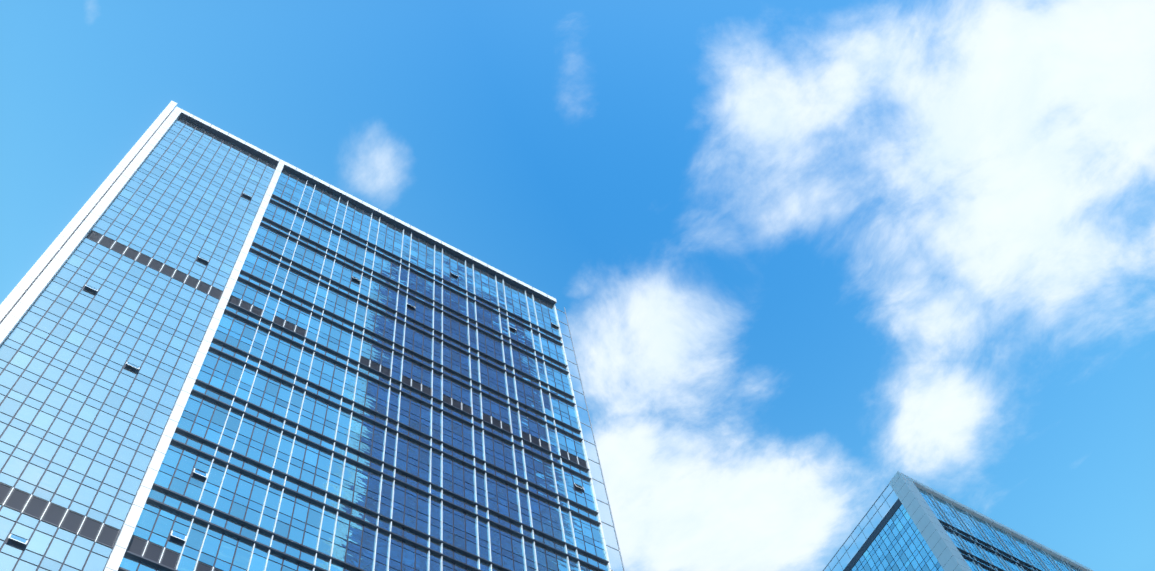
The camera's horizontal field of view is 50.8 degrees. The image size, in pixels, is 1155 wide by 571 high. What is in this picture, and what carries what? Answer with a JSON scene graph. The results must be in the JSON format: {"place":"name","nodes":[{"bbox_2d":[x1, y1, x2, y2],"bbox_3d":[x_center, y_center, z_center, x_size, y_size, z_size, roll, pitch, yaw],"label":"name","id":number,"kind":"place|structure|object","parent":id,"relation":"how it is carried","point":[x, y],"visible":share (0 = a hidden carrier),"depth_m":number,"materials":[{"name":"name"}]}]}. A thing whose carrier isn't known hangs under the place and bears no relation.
{"place":"outdoors","nodes":[
{"label":"outdoors","id":0,"kind":"place"},
{"bbox_2d":[0,117,275,570],"bbox_3d":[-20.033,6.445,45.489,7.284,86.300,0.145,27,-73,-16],"label":"glass facade","id":1,"kind":"structure","parent":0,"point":[39,542],"depth_m":54.56,"materials":[{"name":"blue glass"}]},
{"bbox_2d":[119,169,607,570],"bbox_3d":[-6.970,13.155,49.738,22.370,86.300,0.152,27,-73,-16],"label":"glass facade","id":2,"kind":"structure","parent":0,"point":[162,527],"depth_m":62.41,"materials":[{"name":"blue glass"}]},
{"bbox_2d":[0,0,1154,570],"label":"sky","id":3,"kind":"structure","parent":0,"point":[799,256],"materials":[{"name":"blue"}]},
{"bbox_2d":[824,485,897,570],"bbox_3d":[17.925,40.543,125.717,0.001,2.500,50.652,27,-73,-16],"label":"glass side screen","id":4,"kind":"object","parent":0,"point":[863,531],"visible":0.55,"depth_m":119.93,"materials":[{"name":"blue glass"}]},
{"bbox_2d":[823,484,892,570],"bbox_3d":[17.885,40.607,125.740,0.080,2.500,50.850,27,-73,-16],"label":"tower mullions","id":5,"kind":"object","parent":4,"relation":"attached to","point":[860,528],"visible":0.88,"depth_m":120.50,"materials":[{"name":"grey metal"}]},
{"bbox_2d":[851,490,1079,570],"bbox_3d":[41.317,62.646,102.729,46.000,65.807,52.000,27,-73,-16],"label":"window mullions","id":6,"kind":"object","parent":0,"point":[951,538],"depth_m":115.75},
{"bbox_2d":[851,504,943,570],"bbox_3d":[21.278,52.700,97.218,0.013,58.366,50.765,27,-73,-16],"label":"glass facade","id":7,"kind":"structure","parent":6,"relation":"attached to","point":[907,552],"depth_m":114.53,"materials":[{"name":"blue glass"}]},
{"bbox_2d":[889,471,971,570],"bbox_3d":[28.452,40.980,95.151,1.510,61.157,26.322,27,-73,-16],"label":"vertical tower cladding","id":8,"kind":"object","parent":6,"relation":"attached to","point":[941,544],"visible":1,"depth_m":111.65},
{"bbox_2d":[843,498,1041,570],"bbox_3d":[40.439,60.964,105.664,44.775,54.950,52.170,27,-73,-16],"label":"dark facade bands","id":9,"kind":"object","parent":6,"relation":"attached to","point":[873,535],"depth_m":116.82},
{"bbox_2d":[917,487,1079,570],"bbox_3d":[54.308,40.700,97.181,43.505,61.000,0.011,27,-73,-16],"label":"glass facade","id":10,"kind":"structure","parent":6,"relation":"attached to","point":[1006,537],"depth_m":117.72,"materials":[{"name":"blue glass"}]},
{"bbox_2d":[911,478,1093,570],"bbox_3d":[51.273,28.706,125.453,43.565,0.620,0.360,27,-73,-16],"label":"roof parapet","id":11,"kind":"structure","parent":6,"relation":"on","point":[955,503],"depth_m":122.38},
{"bbox_2d":[925,491,1081,570],"bbox_3d":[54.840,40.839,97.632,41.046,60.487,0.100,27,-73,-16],"label":"tower fins","id":12,"kind":"object","parent":6,"relation":"attached to","point":[992,544],"visible":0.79,"depth_m":117.94,"materials":[{"name":"white metal"}]},
{"label":"ground","id":13,"kind":"structure","parent":0,"visible":0},
{"bbox_2d":[0,117,603,570],"bbox_3d":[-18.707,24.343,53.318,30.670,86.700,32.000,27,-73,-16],"label":"window mullions","id":14,"kind":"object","parent":13,"relation":"on","point":[178,275],"depth_m":58.40,"materials":[{"name":"blue"}]},
{"bbox_2d":[0,234,584,570],"bbox_3d":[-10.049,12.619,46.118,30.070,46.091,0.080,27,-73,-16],"label":"tower louvres","id":15,"kind":"object","parent":14,"relation":"attached to","point":[141,541],"visible":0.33,"depth_m":44.68,"materials":[{"name":"grey metal"}]},
{"bbox_2d":[0,112,608,570],"bbox_3d":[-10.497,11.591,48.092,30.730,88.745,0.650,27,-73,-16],"label":"horizontal bands","id":16,"kind":"object","parent":13,"relation":"on","point":[366,208],"visible":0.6,"depth_m":65.19,"materials":[{"name":"grey metal"}]},
{"bbox_2d":[0,230,586,570],"bbox_3d":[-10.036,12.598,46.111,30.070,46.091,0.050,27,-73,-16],"label":"tower louvre frames","id":17,"kind":"structure","parent":16,"relation":"attached to","point":[142,539],"depth_m":62.36,"materials":[{"name":"grey metal"}]},
{"bbox_2d":[2,230,584,570],"bbox_3d":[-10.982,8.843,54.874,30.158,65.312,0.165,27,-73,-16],"label":"tower window sashes","id":18,"kind":"object","parent":16,"relation":"attached to","point":[194,468],"visible":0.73,"depth_m":49.74,"materials":[{"name":"black metal"}]},
{"bbox_2d":[182,110,556,303],"bbox_3d":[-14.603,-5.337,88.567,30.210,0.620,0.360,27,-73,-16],"label":"roof parapet","id":19,"kind":"structure","parent":16,"relation":"on","point":[364,203],"depth_m":88.31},
{"bbox_2d":[0,101,610,570],"bbox_3d":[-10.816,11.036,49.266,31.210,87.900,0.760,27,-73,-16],"label":"vertical pillars","id":20,"kind":"structure","parent":13,"relation":"on","point":[20,309],"depth_m":59.87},
{"bbox_2d":[556,309,623,570],"bbox_3d":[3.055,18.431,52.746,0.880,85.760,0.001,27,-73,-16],"label":"tower glass wing","id":21,"kind":"structure","parent":20,"relation":"attached to","point":[591,447],"depth_m":72.92,"materials":[{"name":"blue glass"}]},
{"bbox_2d":[557,307,624,570],"bbox_3d":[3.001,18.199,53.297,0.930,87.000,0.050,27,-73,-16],"label":"tower wing mullions","id":22,"kind":"object","parent":20,"relation":"attached to","point":[613,526],"visible":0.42,"depth_m":73.89,"materials":[{"name":"silver metal"}]},
{"bbox_2d":[176,180,580,570],"bbox_3d":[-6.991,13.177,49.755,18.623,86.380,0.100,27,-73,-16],"label":"vertical fins","id":23,"kind":"object","parent":13,"relation":"on","point":[398,418],"visible":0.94,"depth_m":63.84,"materials":[{"name":"white metal"}]}
]}

